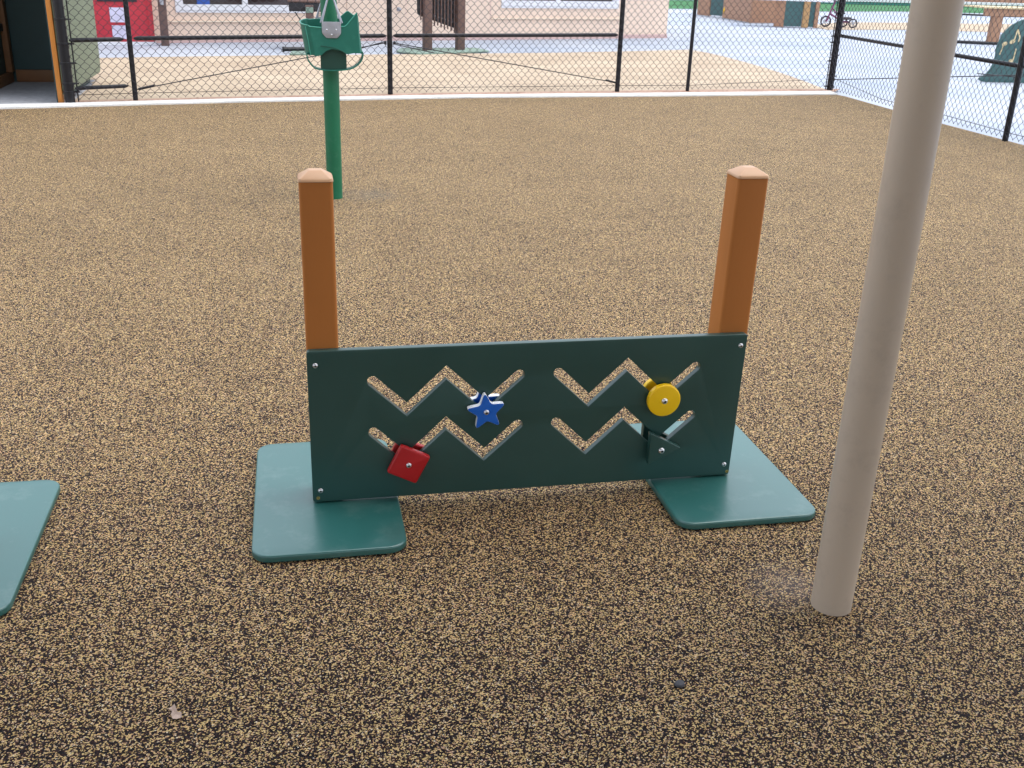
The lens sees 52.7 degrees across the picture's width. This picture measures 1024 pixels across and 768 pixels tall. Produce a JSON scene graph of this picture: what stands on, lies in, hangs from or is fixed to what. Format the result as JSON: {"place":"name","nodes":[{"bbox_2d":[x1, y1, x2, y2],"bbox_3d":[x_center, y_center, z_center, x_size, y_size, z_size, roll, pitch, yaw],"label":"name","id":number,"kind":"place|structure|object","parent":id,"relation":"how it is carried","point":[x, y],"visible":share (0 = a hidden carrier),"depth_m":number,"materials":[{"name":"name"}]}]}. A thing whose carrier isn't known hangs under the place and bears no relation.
{"place":"outdoors","nodes":[
{"label":"outdoors","id":0,"kind":"place"},
{"bbox_2d":[287,0,320,19],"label":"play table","id":1,"kind":"object","parent":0,"point":[308,6],"visible":0.53,"depth_m":14.64,"materials":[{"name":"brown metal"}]},
{"bbox_2d":[75,50,823,99],"bbox_3d":[-0.473,-4.001,13.105,9.750,0.024,5.660,-7,24,-21],"label":"sand bed","id":2,"kind":"object","parent":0,"point":[521,79],"visible":0.76,"depth_m":12.30,"materials":[{"name":"beige sand"}]},
{"bbox_2d":[75,89,838,101],"bbox_3d":[-0.050,-2.981,10.634,8.416,0.001,0.370,-7,24,-20],"label":"kerb","id":3,"kind":"object","parent":2,"relation":"on","point":[669,91],"visible":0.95,"depth_m":10.71,"materials":[{"name":"concrete"}]},
{"bbox_2d":[0,95,1023,767],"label":"rubber play surface","id":4,"kind":"object","parent":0,"point":[152,365],"visible":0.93,"depth_m":2.97,"materials":[{"name":"brown rubber"}]},
{"bbox_2d":[0,480,60,615],"bbox_3d":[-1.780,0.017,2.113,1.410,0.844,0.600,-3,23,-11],"label":"base plate","id":5,"kind":"object","parent":4,"relation":"on","point":[26,508],"visible":1,"depth_m":2.45,"materials":[{"name":"green plastic"}]},
{"bbox_2d":[169,704,181,718],"bbox_3d":[-0.616,0.601,1.894,0.018,0.005,0.043,-12,26,-31],"label":"dry leaf","id":6,"kind":"object","parent":4,"relation":"on","point":[175,714],"visible":1,"depth_m":1.89,"materials":[{"name":"beige plant"}]},
{"bbox_2d":[320,0,342,198],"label":"swing frame","id":7,"kind":"object","parent":4,"relation":"on","point":[332,122],"depth_m":5.73,"materials":[{"name":"green metal"}]},
{"bbox_2d":[299,0,363,70],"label":"bucket swing","id":8,"kind":"object","parent":7,"relation":"hanging from","point":[331,44],"visible":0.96,"depth_m":5.52,"materials":[{"name":"green plastic"}]},
{"bbox_2d":[252,165,814,562],"bbox_3d":[0.050,-0.123,2.607,1.410,0.844,0.600,-3,23,-11],"label":"activity panel","id":9,"kind":"object","parent":4,"relation":"on","point":[333,488],"visible":0.98,"depth_m":2.60,"materials":[{"name":"green plastic"}]},
{"bbox_2d":[387,443,429,482],"bbox_3d":[-0.263,0.191,2.605,0.106,0.106,0.071,-3,23,-11],"label":"square slider","id":10,"kind":"object","parent":9,"relation":"attached to","point":[408,463],"visible":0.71,"depth_m":2.58,"materials":[{"name":"red plastic"}]},
{"bbox_2d":[467,392,503,427],"bbox_3d":[-0.070,0.056,2.591,0.091,0.090,0.069,-3,23,-11],"label":"star slider","id":11,"kind":"object","parent":9,"relation":"attached to","point":[485,408],"visible":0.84,"depth_m":2.57,"materials":[{"name":"blue plastic"}]},
{"bbox_2d":[641,423,679,463],"bbox_3d":[0.393,0.155,2.733,0.085,0.090,0.081,-3,23,-11],"label":"triangle slider","id":12,"kind":"object","parent":9,"relation":"attached to","point":[659,447],"visible":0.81,"depth_m":2.70,"materials":[{"name":"green plastic"}]},
{"bbox_2d":[643,379,679,415],"bbox_3d":[0.386,0.033,2.680,0.088,0.088,0.072,-3,23,-11],"label":"disc slider","id":13,"kind":"object","parent":9,"relation":"attached to","point":[663,399],"visible":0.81,"depth_m":2.65,"materials":[{"name":"yellow plastic"}]},
{"bbox_2d":[674,680,684,687],"bbox_3d":[0.327,0.584,2.016,0.022,0.008,0.020,-3,23,-11],"label":"pebble","id":14,"kind":"object","parent":4,"relation":"on","point":[679,683],"visible":1,"depth_m":2.01,"materials":[{"name":"grey stone"}]},
{"bbox_2d":[811,0,964,615],"bbox_3d":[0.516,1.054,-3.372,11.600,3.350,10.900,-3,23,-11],"label":"pole","id":15,"kind":"object","parent":4,"relation":"on","point":[929,46],"visible":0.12,"depth_m":1.98,"materials":[{"name":"beige metal"}]},
{"bbox_2d":[98,0,1023,144],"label":"concrete paving","id":16,"kind":"structure","parent":0,"point":[542,48],"depth_m":16.45,"materials":[{"name":"grey concrete"}]},
{"bbox_2d":[0,80,94,103],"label":"playhouse slab","id":17,"kind":"structure","parent":16,"relation":"on","point":[15,92],"depth_m":9.65,"materials":[{"name":"grey concrete"}]},
{"bbox_2d":[0,0,99,102],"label":"playhouse","id":18,"kind":"object","parent":17,"relation":"on","point":[29,50],"visible":0.81,"depth_m":10.20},
{"bbox_2d":[93,0,156,44],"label":"red cabinet","id":19,"kind":"object","parent":16,"relation":"on","point":[120,13],"visible":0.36,"depth_m":14.63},
{"bbox_2d":[157,0,169,45],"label":"porch post","id":20,"kind":"object","parent":16,"relation":"on","point":[162,18],"visible":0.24,"depth_m":14.68,"materials":[{"name":"brown metal"}]},
{"bbox_2d":[282,47,304,51],"bbox_3d":[-2.948,-4.686,14.469,0.567,0.074,0.073,-11,26,-29],"label":"black pipe","id":21,"kind":"object","parent":16,"relation":"on","point":[293,49],"visible":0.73,"depth_m":14.39,"materials":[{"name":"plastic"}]},
{"bbox_2d":[290,51,308,54],"bbox_3d":[-2.729,-4.618,14.404,0.726,0.020,0.747,-3,23,-11],"label":"stand mat","id":22,"kind":"object","parent":16,"relation":"on","point":[297,53],"visible":0.36,"depth_m":14.08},
{"bbox_2d":[152,0,668,42],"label":"school building","id":23,"kind":"structure","parent":16,"relation":"on","point":[504,5],"depth_m":17.20,"materials":[{"name":"beige paint"}]},
{"bbox_2d":[175,0,304,12],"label":"window","id":24,"kind":"structure","parent":23,"relation":"in","point":[215,9],"depth_m":15.58,"materials":[{"name":"glass"}]},
{"bbox_2d":[347,0,405,35],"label":"door","id":25,"kind":"structure","parent":23,"relation":"in","point":[398,10],"depth_m":16.78,"materials":[{"name":"beige paint"}]},
{"bbox_2d":[501,0,618,8],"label":"window","id":26,"kind":"structure","parent":23,"relation":"in","point":[504,4],"depth_m":18.44,"materials":[{"name":"white glass"}]},
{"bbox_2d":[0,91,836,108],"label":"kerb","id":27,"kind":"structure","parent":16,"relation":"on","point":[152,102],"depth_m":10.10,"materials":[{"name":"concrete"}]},
{"bbox_2d":[52,0,845,102],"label":"chain link fence","id":28,"kind":"object","parent":27,"relation":"on","point":[65,62],"visible":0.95,"depth_m":10.20,"materials":[{"name":"black metal"}]},
{"bbox_2d":[396,48,488,54],"bbox_3d":[-1.088,-4.966,15.387,1.534,0.020,0.880,-17,29,-38],"label":"stand mat","id":29,"kind":"object","parent":16,"relation":"on","point":[451,50],"visible":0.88,"depth_m":15.21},
{"bbox_2d":[417,0,465,49],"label":"chime stand","id":30,"kind":"object","parent":29,"relation":"on","point":[441,20],"visible":0.71,"depth_m":15.19,"materials":[{"name":"brown metal"}]},
{"bbox_2d":[697,0,775,22],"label":"play hut","id":31,"kind":"object","parent":16,"relation":"on","point":[748,8],"visible":0.84,"depth_m":26.58,"materials":[{"name":"plastic"}]},
{"bbox_2d":[773,0,833,27],"bbox_3d":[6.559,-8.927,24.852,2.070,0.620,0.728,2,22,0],"label":"play booth","id":32,"kind":"object","parent":16,"relation":"on","point":[786,21],"visible":0.84,"depth_m":24.54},
{"bbox_2d":[828,0,1023,141],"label":"chain link fence","id":33,"kind":"object","parent":16,"relation":"on","point":[1019,66],"visible":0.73,"depth_m":9.28,"materials":[{"name":"black metal"}]},
{"bbox_2d":[957,40,996,44],"bbox_3d":[9.205,-6.979,21.102,1.886,0.060,0.181,5,23,8],"label":"ground edging","id":34,"kind":"object","parent":16,"relation":"on","point":[976,42],"visible":0.31,"depth_m":21.00,"materials":[{"name":"black plastic"}]},
{"bbox_2d":[962,13,1008,16],"bbox_3d":[16.092,-12.566,35.233,3.603,0.060,0.399,2,22,1],"label":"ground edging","id":35,"kind":"object","parent":16,"relation":"on","point":[977,15],"visible":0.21,"depth_m":35.20,"materials":[{"name":"plastic"}]},
{"bbox_2d":[965,0,1023,2],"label":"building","id":36,"kind":"structure","parent":16,"relation":"on","point":[1007,1],"depth_m":51.95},
{"bbox_2d":[965,5,1023,41],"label":"picnic table","id":37,"kind":"object","parent":16,"relation":"on","point":[998,19],"visible":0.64,"depth_m":21.15,"materials":[{"name":"brown wood"}]},
{"bbox_2d":[978,19,1023,82],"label":"music board","id":38,"kind":"object","parent":16,"relation":"on","point":[1008,51],"visible":0.72,"depth_m":13.56,"materials":[{"name":"teal plastic"}]},
{"bbox_2d":[669,0,983,12],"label":"turf","id":39,"kind":"structure","parent":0,"point":[690,4],"depth_m":39.24,"materials":[{"name":"green plant"}]},
{"bbox_2d":[821,0,1023,6],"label":"wall","id":40,"kind":"structure","parent":39,"relation":"on","point":[870,2],"depth_m":43.46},
{"bbox_2d":[817,22,1011,32],"bbox_3d":[17.738,-9.462,27.932,21.148,0.001,5.929,0,22,-5],"label":"sand strip","id":41,"kind":"object","parent":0,"point":[962,28],"visible":0.33,"depth_m":26.77,"materials":[{"name":"beige sand"}]},
{"bbox_2d":[820,0,857,27],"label":"tricycle","id":42,"kind":"object","parent":41,"relation":"on","point":[829,18],"visible":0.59,"depth_m":25.33,"materials":[{"name":"metal"}]}
]}

